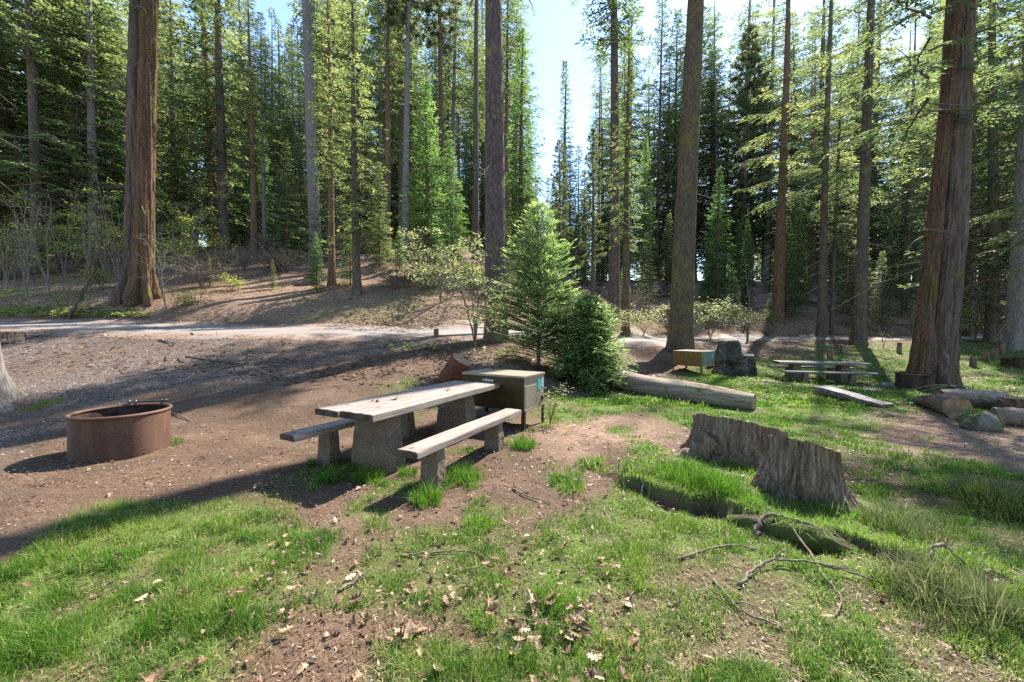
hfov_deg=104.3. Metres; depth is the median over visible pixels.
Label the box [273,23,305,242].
fir tree
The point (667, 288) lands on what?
young fir
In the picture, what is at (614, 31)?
pine tree
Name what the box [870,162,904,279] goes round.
cedar tree
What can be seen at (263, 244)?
dead brush
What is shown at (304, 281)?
tree stump
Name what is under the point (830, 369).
bench
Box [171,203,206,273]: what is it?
bare sapling
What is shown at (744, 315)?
leafy shrub
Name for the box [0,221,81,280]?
maple shrub
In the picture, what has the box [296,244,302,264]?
fir sapling
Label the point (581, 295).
dead brush
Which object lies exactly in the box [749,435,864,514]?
tree stump
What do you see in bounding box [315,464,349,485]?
grass tuft
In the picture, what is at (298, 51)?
fir tree
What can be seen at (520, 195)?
cedar tree
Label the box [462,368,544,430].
food locker
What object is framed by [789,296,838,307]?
dead log
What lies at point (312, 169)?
dead tree
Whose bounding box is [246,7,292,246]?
fir tree
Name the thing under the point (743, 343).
path
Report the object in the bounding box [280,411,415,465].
bench
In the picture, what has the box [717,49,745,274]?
fir tree
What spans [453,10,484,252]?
fir tree
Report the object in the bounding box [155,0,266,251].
fir tree
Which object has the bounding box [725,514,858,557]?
rotten log
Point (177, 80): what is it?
pine tree
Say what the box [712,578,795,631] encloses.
fallen stick
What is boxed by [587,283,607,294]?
dead brush
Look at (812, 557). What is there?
fallen stick
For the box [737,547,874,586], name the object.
fallen stick
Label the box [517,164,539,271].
young fir
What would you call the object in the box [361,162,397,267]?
young fir
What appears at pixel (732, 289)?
fir sapling
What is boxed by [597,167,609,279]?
cedar tree
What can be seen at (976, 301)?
young fir
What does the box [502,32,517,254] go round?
fir tree
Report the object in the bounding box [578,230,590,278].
young fir
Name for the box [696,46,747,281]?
fir tree
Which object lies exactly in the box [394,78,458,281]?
young cedar
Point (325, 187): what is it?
fir tree
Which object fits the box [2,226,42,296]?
bare sapling
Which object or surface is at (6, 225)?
fir tree
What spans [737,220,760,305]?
young cedar
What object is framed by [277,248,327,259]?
dead log
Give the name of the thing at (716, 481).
grass tuft
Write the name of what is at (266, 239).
leafy shrub
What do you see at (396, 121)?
fir tree
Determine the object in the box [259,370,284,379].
fallen stick
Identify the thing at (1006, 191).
fir tree
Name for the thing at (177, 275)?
bare sapling
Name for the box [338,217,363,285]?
fir sapling
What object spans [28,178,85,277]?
bare sapling
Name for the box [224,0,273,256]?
fir tree
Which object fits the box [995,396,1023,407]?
cut log
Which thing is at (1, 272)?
leafy shrub
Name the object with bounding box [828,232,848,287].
young cedar
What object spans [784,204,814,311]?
young fir
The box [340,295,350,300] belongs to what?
boulder
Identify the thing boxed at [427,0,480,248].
fir tree
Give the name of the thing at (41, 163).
fir tree
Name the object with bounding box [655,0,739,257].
fir tree
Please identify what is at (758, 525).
exposed root
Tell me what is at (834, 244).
fir tree
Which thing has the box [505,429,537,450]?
grass tuft
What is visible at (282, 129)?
fir tree
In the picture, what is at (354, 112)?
fir tree
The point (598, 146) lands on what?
fir tree
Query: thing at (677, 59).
fir tree
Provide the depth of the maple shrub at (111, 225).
25.84 m
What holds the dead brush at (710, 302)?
on the ground at (292, 397)
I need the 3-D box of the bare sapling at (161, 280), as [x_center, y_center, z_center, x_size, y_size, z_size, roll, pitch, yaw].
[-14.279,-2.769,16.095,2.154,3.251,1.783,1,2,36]
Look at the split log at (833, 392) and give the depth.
9.30 m
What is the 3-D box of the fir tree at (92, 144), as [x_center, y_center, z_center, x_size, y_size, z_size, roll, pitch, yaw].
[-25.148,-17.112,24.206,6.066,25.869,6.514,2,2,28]
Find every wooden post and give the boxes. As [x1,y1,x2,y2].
[434,329,438,336]
[746,329,748,342]
[809,355,815,364]
[827,349,833,358]
[840,345,845,353]
[896,342,901,352]
[969,356,977,367]
[981,352,989,361]
[991,348,998,358]
[998,344,1004,353]
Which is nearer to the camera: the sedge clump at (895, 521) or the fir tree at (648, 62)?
the sedge clump at (895, 521)
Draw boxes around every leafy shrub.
[0,264,20,276]
[78,265,121,287]
[155,239,176,259]
[191,281,213,299]
[213,272,247,290]
[257,232,282,246]
[362,227,383,252]
[375,246,396,260]
[450,250,484,289]
[605,306,633,336]
[619,303,669,334]
[694,289,714,299]
[735,307,761,321]
[759,312,781,323]
[879,331,892,347]
[907,289,1006,340]
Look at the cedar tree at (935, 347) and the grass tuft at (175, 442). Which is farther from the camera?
the cedar tree at (935, 347)
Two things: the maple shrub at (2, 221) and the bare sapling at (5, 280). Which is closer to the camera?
the bare sapling at (5, 280)
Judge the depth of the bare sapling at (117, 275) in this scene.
18.25 m
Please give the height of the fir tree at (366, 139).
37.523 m
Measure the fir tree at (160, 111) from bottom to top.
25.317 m
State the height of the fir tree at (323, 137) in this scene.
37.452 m
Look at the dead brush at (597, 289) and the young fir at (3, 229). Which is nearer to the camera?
the young fir at (3, 229)
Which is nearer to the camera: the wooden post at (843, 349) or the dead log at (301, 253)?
the wooden post at (843, 349)
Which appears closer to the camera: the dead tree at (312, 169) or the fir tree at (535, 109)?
the dead tree at (312, 169)
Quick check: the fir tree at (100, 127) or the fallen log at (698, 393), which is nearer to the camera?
the fallen log at (698, 393)
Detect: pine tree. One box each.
[115,0,197,240]
[323,0,380,249]
[380,0,453,250]
[411,0,475,242]
[454,0,552,343]
[545,140,574,291]
[570,0,656,319]
[575,127,608,295]
[600,27,647,335]
[709,24,779,280]
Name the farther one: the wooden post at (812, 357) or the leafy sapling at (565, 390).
the wooden post at (812, 357)
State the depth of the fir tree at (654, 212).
87.66 m
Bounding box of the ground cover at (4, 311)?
[0,285,549,364]
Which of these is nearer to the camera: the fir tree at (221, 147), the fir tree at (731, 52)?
the fir tree at (221, 147)
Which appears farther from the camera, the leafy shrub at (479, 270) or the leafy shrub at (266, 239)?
the leafy shrub at (266, 239)
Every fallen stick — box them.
[185,355,245,363]
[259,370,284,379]
[337,567,370,592]
[400,549,490,561]
[512,488,550,502]
[516,616,575,627]
[679,544,756,560]
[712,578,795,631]
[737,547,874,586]
[788,523,851,616]
[898,467,982,479]
[903,385,989,401]
[922,385,1005,401]
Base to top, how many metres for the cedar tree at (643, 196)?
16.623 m
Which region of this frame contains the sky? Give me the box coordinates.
[2,0,1021,279]
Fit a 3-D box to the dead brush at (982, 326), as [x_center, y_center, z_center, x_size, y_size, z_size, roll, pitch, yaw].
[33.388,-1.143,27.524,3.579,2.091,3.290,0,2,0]
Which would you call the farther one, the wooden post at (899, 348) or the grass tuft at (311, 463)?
the wooden post at (899, 348)
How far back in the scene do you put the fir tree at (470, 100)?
67.30 m
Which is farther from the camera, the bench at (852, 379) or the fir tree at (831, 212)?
the fir tree at (831, 212)
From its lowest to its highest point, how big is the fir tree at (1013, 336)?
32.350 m
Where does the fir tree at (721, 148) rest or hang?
on the ground at (292, 397)
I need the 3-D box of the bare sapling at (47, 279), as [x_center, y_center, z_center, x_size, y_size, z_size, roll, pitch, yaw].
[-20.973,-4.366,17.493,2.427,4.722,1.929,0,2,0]
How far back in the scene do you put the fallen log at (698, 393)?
9.10 m
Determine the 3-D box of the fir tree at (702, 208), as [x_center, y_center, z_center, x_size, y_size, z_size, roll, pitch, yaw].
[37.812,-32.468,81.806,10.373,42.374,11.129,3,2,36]
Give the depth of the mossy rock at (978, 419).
6.66 m
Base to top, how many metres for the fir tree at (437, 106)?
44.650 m
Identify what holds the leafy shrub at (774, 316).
on the ground at (292, 397)
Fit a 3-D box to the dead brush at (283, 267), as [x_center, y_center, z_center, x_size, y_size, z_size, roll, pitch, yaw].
[-13.203,-4.745,23.085,3.306,1.700,3.748,-1,2,-33]
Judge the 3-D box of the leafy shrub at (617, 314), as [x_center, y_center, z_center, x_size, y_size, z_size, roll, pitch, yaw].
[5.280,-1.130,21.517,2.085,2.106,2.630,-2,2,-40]
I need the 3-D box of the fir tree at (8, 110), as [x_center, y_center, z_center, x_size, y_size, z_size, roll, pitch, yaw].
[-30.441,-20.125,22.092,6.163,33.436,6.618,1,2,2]
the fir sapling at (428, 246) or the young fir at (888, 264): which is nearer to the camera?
the fir sapling at (428, 246)
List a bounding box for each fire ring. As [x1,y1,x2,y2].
[64,399,172,462]
[894,372,935,391]
[1000,358,1023,369]
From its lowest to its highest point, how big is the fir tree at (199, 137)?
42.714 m
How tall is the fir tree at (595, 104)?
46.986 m
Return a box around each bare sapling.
[0,187,48,282]
[0,212,26,289]
[1,189,71,292]
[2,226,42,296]
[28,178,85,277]
[62,187,108,291]
[78,177,120,280]
[79,175,122,283]
[132,231,187,311]
[155,213,213,286]
[155,223,167,272]
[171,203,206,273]
[743,259,756,313]
[827,278,843,315]
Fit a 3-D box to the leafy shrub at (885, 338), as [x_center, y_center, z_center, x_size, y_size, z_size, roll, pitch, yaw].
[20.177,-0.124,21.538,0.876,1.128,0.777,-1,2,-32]
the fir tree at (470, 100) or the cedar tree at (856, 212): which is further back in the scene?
the fir tree at (470, 100)
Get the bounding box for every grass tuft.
[18,396,64,413]
[170,437,184,446]
[301,456,318,466]
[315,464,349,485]
[346,458,389,485]
[396,463,418,478]
[399,476,447,508]
[438,459,491,490]
[459,508,499,534]
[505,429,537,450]
[642,453,720,486]
[683,461,751,518]
[713,477,777,513]
[788,493,882,530]
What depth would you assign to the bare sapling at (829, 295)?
32.11 m
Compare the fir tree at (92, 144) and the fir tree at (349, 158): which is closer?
the fir tree at (92, 144)
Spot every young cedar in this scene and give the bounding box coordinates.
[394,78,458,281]
[431,131,473,267]
[547,293,638,396]
[696,167,738,309]
[701,235,715,279]
[728,220,752,287]
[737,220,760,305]
[771,229,792,286]
[789,250,810,305]
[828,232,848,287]
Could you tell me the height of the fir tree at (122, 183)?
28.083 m
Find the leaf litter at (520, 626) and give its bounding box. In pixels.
[0,248,1023,681]
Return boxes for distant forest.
[27,185,1006,280]
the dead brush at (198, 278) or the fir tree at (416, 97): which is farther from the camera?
the fir tree at (416, 97)
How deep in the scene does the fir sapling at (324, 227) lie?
30.00 m
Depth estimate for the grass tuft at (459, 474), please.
4.32 m
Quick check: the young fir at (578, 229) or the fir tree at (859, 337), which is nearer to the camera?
the fir tree at (859, 337)
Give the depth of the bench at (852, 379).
13.40 m
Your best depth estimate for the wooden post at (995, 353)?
17.75 m
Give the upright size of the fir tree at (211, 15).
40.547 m
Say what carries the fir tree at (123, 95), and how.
on the ground at (292, 397)
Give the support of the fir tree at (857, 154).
on the ground at (292, 397)
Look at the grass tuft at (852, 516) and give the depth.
3.36 m
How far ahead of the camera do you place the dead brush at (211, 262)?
22.29 m
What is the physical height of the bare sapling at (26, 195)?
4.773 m
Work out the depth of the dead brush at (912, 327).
27.89 m
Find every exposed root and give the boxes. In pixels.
[640,472,644,492]
[752,512,845,540]
[928,542,966,564]
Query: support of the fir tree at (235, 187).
on the ground at (292, 397)
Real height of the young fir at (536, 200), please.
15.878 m
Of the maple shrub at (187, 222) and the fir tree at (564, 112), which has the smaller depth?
the maple shrub at (187, 222)
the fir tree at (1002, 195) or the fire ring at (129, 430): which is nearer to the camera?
the fire ring at (129, 430)
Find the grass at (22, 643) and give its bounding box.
[0,339,1023,681]
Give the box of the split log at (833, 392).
[813,385,892,407]
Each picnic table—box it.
[315,381,499,474]
[771,360,871,382]
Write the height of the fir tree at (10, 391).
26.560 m
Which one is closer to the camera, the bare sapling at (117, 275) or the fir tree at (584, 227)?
the bare sapling at (117, 275)
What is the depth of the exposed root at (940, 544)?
2.70 m
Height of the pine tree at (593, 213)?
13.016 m
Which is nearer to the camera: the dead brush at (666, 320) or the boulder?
the boulder
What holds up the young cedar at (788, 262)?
on the ground at (292, 397)
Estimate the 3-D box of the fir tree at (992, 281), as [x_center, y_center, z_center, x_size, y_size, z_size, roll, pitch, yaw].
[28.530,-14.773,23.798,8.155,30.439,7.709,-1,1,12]
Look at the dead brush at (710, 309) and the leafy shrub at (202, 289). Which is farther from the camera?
the dead brush at (710, 309)
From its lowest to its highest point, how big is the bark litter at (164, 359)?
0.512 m
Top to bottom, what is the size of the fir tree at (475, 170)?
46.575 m
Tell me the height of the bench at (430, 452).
0.558 m
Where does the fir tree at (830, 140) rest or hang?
on the ground at (292, 397)
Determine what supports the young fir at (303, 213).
on the ground at (292, 397)
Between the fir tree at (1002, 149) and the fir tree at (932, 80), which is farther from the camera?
the fir tree at (932, 80)
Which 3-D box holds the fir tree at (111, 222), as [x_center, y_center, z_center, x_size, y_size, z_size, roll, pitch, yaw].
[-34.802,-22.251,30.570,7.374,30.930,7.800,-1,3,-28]
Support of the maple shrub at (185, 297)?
on the ground at (292, 397)
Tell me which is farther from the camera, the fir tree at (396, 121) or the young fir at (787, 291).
the fir tree at (396, 121)
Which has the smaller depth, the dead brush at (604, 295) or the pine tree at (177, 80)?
the dead brush at (604, 295)
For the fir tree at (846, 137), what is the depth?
65.85 m
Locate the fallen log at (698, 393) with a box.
[592,369,756,409]
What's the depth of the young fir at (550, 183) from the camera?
49.20 m
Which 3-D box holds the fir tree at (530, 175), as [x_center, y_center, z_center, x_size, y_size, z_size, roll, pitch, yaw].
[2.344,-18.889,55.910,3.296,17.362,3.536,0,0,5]
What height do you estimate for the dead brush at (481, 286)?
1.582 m
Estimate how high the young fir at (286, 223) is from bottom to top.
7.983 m
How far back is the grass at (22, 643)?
2.59 m
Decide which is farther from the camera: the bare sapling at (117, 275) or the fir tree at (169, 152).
the fir tree at (169, 152)
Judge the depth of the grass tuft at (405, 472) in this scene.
4.51 m
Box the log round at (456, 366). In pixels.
[438,353,470,382]
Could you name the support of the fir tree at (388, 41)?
on the ground at (292, 397)
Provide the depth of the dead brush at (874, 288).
42.24 m
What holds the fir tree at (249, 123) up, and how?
on the ground at (292, 397)
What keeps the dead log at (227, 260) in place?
on the ground at (292, 397)
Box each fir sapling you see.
[204,259,214,285]
[266,262,277,288]
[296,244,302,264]
[304,232,327,292]
[321,207,327,253]
[337,205,351,258]
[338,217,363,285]
[362,208,372,251]
[392,226,406,267]
[421,231,439,288]
[620,272,633,312]
[699,263,709,299]
[723,267,740,315]
[764,299,773,327]
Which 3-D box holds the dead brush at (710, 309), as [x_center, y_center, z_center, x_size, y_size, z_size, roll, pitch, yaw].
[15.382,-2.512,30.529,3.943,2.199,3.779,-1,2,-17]
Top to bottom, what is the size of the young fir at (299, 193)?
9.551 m
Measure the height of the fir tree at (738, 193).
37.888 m
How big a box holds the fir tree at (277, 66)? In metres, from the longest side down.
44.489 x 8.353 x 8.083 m
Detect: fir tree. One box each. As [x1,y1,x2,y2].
[0,0,84,264]
[0,0,111,274]
[0,0,122,239]
[0,0,125,259]
[0,0,160,263]
[0,1,46,221]
[0,3,26,247]
[0,68,27,412]
[0,74,28,240]
[2,2,54,249]
[14,0,166,267]
[22,0,164,247]
[61,0,158,254]
[81,0,156,247]
[108,0,167,230]
[155,0,215,246]
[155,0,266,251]
[155,31,169,242]
[157,63,190,244]
[158,27,194,243]
[161,0,271,250]
[161,32,208,244]
[166,13,212,243]
[179,1,229,246]
[187,0,244,245]
[199,34,268,246]
[200,0,287,246]
[213,3,245,245]
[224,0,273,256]
[226,29,255,242]
[239,12,285,249]
[239,35,288,233]
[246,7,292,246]
[248,17,306,246]
[261,53,298,246]
[266,1,307,247]
[270,25,307,244]
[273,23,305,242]
[273,33,295,237]
[276,0,324,213]
[289,0,325,244]
[292,0,378,249]
[295,13,358,245]
[298,33,325,204]
[300,0,365,232]
[301,0,357,286]
[312,0,373,249]
[317,0,395,295]
[319,0,359,234]
[345,0,376,225]
[347,0,416,232]
[347,18,380,237]
[354,0,421,252]
[365,0,438,247]
[366,10,438,246]
[370,9,425,246]
[371,56,419,243]
[372,6,447,248]
[414,4,461,246]
[425,8,449,228]
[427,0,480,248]
[431,21,464,245]
[444,4,471,243]
[445,0,484,244]
[447,0,484,259]
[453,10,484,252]
[455,0,510,249]
[463,1,518,241]
[478,0,539,263]
[479,0,552,255]
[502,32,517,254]
[523,117,539,224]
[524,144,534,236]
[548,58,585,269]
[566,148,580,275]
[575,159,595,272]
[575,171,590,278]
[579,45,622,279]
[579,55,609,280]
[591,37,639,259]
[594,9,663,281]
[599,33,656,274]
[600,81,637,279]
[630,80,661,278]
[631,56,671,280]
[634,0,681,281]
[638,106,664,280]
[645,6,709,279]
[646,45,682,281]
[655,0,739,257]
[664,9,726,280]
[665,0,730,351]
[670,81,709,273]
[676,96,707,261]
[696,0,738,275]
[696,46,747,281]
[696,47,739,272]
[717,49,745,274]
[719,0,780,253]
[723,9,778,282]
[724,60,761,266]
[730,0,823,323]
[734,33,793,281]
[735,0,815,282]
[738,0,800,278]
[770,48,819,273]
[771,10,831,276]
[772,0,890,336]
[775,0,874,282]
[786,0,942,345]
[786,20,845,284]
[786,33,840,291]
[803,64,857,293]
[805,37,851,260]
[811,57,858,335]
[827,52,876,279]
[830,21,890,271]
[831,0,886,274]
[831,0,923,279]
[836,6,908,261]
[868,1,936,314]
[873,17,939,297]
[879,0,1012,275]
[879,12,929,279]
[881,22,932,281]
[887,0,977,267]
[894,14,941,274]
[897,0,1023,342]
[898,6,944,238]
[901,0,1004,285]
[904,12,1014,338]
[906,0,1020,336]
[920,0,1023,350]
[969,4,1023,275]
[974,0,1023,329]
[977,0,1013,280]
[979,70,1014,264]
[979,85,1017,285]
[981,1,1019,282]
[984,0,1023,223]
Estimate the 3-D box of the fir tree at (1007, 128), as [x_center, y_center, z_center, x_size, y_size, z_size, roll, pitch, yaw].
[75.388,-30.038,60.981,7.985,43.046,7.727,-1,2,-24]
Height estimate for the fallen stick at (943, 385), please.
0.305 m
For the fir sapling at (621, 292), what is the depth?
27.68 m
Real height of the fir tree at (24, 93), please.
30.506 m
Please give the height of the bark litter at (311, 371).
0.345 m
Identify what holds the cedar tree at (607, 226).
on the ground at (292, 397)
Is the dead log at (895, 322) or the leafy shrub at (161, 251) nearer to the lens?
the leafy shrub at (161, 251)
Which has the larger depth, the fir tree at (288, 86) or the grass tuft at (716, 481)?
the fir tree at (288, 86)
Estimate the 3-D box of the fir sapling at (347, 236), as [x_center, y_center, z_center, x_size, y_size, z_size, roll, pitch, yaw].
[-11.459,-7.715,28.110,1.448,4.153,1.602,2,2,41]
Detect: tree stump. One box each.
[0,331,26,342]
[302,273,320,284]
[670,413,787,470]
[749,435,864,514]
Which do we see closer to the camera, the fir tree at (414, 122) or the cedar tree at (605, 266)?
the fir tree at (414, 122)
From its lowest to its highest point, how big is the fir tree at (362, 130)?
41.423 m
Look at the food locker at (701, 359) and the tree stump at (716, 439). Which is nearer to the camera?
the tree stump at (716, 439)
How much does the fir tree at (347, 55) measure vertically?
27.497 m
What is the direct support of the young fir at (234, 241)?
on the ground at (292, 397)
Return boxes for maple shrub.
[0,165,55,250]
[0,193,122,272]
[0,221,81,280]
[1,199,122,257]
[50,186,177,275]
[155,180,242,280]
[166,287,200,305]
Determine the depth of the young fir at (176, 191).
31.63 m
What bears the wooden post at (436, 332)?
on the ground at (292, 397)
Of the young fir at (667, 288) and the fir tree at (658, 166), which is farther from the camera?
the fir tree at (658, 166)
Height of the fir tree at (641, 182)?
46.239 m
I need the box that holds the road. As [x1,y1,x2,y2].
[0,318,1002,347]
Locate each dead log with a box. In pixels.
[210,255,243,265]
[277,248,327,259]
[642,307,694,314]
[721,304,771,317]
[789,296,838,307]
[892,320,913,326]
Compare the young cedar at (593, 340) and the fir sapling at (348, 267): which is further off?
the fir sapling at (348, 267)
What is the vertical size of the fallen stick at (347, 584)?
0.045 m
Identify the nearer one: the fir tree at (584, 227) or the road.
the road
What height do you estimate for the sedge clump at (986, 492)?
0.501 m
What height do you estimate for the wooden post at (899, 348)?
0.702 m
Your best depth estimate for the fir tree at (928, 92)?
31.70 m
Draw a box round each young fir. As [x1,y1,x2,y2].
[0,185,9,259]
[20,163,48,247]
[156,135,198,246]
[230,188,246,246]
[263,140,307,258]
[279,133,307,250]
[293,181,307,247]
[301,187,327,258]
[358,123,383,251]
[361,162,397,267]
[487,199,589,366]
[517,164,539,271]
[532,179,543,267]
[540,284,585,373]
[541,178,557,267]
[545,143,582,273]
[557,144,597,283]
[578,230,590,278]
[596,240,607,285]
[634,232,659,306]
[654,213,672,296]
[695,193,727,285]
[760,245,773,292]
[767,216,803,316]
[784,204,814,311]
[827,213,856,313]
[836,227,883,325]
[867,252,901,330]
[868,251,876,295]
[872,221,901,297]
[890,236,918,317]
[974,220,1001,319]
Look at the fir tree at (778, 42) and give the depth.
65.71 m
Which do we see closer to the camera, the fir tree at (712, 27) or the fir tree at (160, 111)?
the fir tree at (160, 111)
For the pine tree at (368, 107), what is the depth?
37.66 m
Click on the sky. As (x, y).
(556, 25)
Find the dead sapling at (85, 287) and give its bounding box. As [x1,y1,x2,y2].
[67,234,102,319]
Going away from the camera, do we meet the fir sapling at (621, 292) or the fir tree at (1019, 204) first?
the fir tree at (1019, 204)
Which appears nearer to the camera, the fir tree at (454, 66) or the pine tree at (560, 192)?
the pine tree at (560, 192)
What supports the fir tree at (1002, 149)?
on the ground at (292, 397)
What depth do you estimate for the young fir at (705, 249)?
49.78 m
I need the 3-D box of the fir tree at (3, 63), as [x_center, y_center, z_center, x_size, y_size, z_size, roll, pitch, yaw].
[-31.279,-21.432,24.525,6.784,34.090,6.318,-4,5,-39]
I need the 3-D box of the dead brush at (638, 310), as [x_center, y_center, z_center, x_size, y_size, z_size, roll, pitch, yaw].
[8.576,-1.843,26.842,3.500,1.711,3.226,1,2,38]
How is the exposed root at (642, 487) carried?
attached to the ground at (292, 397)
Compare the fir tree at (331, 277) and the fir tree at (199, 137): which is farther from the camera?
the fir tree at (199, 137)
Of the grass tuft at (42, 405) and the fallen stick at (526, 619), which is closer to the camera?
the fallen stick at (526, 619)
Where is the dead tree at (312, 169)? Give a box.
[289,0,323,262]
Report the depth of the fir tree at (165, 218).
60.81 m
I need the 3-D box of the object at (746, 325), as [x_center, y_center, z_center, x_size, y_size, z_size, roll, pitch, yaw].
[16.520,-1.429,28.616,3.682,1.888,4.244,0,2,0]
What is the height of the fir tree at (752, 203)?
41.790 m
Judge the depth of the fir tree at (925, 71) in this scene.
66.66 m
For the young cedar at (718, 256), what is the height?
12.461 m
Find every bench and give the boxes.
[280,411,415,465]
[397,408,521,487]
[767,365,854,378]
[782,370,879,384]
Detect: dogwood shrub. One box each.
[385,223,484,302]
[413,238,517,347]
[694,294,750,339]
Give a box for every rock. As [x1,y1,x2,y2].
[861,386,881,390]
[881,382,894,387]
[953,409,1008,431]
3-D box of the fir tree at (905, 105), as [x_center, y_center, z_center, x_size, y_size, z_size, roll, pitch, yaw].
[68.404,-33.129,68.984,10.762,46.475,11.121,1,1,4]
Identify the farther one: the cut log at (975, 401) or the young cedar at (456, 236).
the young cedar at (456, 236)
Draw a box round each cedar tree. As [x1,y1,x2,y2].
[75,0,182,305]
[195,134,216,239]
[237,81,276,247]
[267,142,290,246]
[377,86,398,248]
[456,132,472,245]
[459,130,480,250]
[504,27,541,288]
[545,182,557,268]
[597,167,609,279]
[599,101,637,282]
[629,138,661,296]
[789,180,807,279]
[812,0,1023,385]
[835,166,875,304]
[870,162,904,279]
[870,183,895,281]
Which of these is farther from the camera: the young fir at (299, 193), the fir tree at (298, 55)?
the fir tree at (298, 55)
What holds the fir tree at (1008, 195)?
on the ground at (292, 397)
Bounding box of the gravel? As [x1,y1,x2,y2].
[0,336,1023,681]
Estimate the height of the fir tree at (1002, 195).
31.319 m
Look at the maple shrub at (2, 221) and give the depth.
24.11 m
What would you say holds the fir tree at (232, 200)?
on the ground at (292, 397)
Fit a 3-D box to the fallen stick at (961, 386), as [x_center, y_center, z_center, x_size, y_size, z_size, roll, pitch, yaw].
[9.477,1.067,8.444,0.078,0.272,1.820,0,2,8]
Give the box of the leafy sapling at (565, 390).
[539,382,573,424]
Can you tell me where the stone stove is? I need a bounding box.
[714,340,756,376]
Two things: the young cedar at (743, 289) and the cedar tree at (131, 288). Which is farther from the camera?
the young cedar at (743, 289)
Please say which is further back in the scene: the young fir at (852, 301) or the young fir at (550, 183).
the young fir at (550, 183)
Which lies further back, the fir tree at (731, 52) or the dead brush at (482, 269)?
the fir tree at (731, 52)
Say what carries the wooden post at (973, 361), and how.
on the ground at (292, 397)
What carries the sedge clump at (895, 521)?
on the ground at (292, 397)
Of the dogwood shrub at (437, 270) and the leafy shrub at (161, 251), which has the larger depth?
the leafy shrub at (161, 251)
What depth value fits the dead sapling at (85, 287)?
15.82 m
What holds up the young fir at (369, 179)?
on the ground at (292, 397)
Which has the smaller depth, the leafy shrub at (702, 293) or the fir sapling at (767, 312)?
the fir sapling at (767, 312)
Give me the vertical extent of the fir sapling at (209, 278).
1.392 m
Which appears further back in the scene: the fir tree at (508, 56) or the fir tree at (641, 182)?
the fir tree at (641, 182)
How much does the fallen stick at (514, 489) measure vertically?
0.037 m
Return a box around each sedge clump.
[842,486,967,547]
[864,531,1023,643]
[933,460,1023,521]
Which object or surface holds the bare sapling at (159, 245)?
on the ground at (292, 397)
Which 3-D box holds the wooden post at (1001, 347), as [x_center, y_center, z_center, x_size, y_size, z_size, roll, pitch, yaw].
[23.285,0.460,18.930,0.223,0.662,0.227,-1,0,24]
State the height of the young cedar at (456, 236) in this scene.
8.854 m
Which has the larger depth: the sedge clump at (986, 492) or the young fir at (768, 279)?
the young fir at (768, 279)
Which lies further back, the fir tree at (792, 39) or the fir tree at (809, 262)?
the fir tree at (792, 39)
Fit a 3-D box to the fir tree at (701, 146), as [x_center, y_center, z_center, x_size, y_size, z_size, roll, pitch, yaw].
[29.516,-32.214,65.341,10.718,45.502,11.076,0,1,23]
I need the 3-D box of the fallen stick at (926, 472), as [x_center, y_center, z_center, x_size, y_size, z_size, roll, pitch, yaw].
[4.954,1.538,4.584,0.724,0.054,0.175,1,2,34]
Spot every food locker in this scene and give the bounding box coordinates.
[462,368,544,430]
[673,350,714,375]
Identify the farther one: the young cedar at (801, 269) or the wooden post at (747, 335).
the young cedar at (801, 269)
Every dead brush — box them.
[156,232,199,259]
[158,233,211,261]
[158,250,240,287]
[160,241,209,262]
[181,244,243,270]
[201,239,271,268]
[238,228,289,249]
[244,240,278,253]
[248,248,296,271]
[252,241,312,271]
[342,231,376,253]
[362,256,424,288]
[457,261,515,286]
[460,273,511,296]
[571,288,604,303]
[572,272,602,286]
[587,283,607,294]
[590,288,607,300]
[604,281,655,308]
[621,302,660,323]
[646,305,668,331]
[694,298,729,306]
[695,296,734,321]
[695,309,727,322]
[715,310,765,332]
[739,306,773,320]
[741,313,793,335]
[847,279,890,296]
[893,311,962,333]
[961,314,980,335]
[964,316,1004,334]
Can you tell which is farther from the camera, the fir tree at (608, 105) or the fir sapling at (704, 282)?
the fir tree at (608, 105)
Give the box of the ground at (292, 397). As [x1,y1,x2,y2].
[0,245,1023,681]
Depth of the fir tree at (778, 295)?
31.46 m
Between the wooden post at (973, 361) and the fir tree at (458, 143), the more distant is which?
the fir tree at (458, 143)
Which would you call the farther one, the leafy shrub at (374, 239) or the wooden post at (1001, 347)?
the leafy shrub at (374, 239)
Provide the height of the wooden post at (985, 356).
0.622 m
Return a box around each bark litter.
[74,355,338,380]
[192,368,390,388]
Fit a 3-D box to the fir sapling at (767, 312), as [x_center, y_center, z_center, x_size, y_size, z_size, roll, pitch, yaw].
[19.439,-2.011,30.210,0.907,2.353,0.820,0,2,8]
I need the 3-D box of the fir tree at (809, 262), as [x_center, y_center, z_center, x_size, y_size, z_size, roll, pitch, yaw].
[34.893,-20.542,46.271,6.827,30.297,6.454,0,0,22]
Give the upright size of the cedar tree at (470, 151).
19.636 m
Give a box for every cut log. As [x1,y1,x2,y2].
[914,394,972,417]
[936,389,1008,408]
[990,407,1023,425]
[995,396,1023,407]
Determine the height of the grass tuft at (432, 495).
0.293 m
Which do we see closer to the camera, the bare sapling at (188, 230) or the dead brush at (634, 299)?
the bare sapling at (188, 230)
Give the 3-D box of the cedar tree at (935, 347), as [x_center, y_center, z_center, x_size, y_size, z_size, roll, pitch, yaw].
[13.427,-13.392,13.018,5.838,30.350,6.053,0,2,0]
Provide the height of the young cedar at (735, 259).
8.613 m

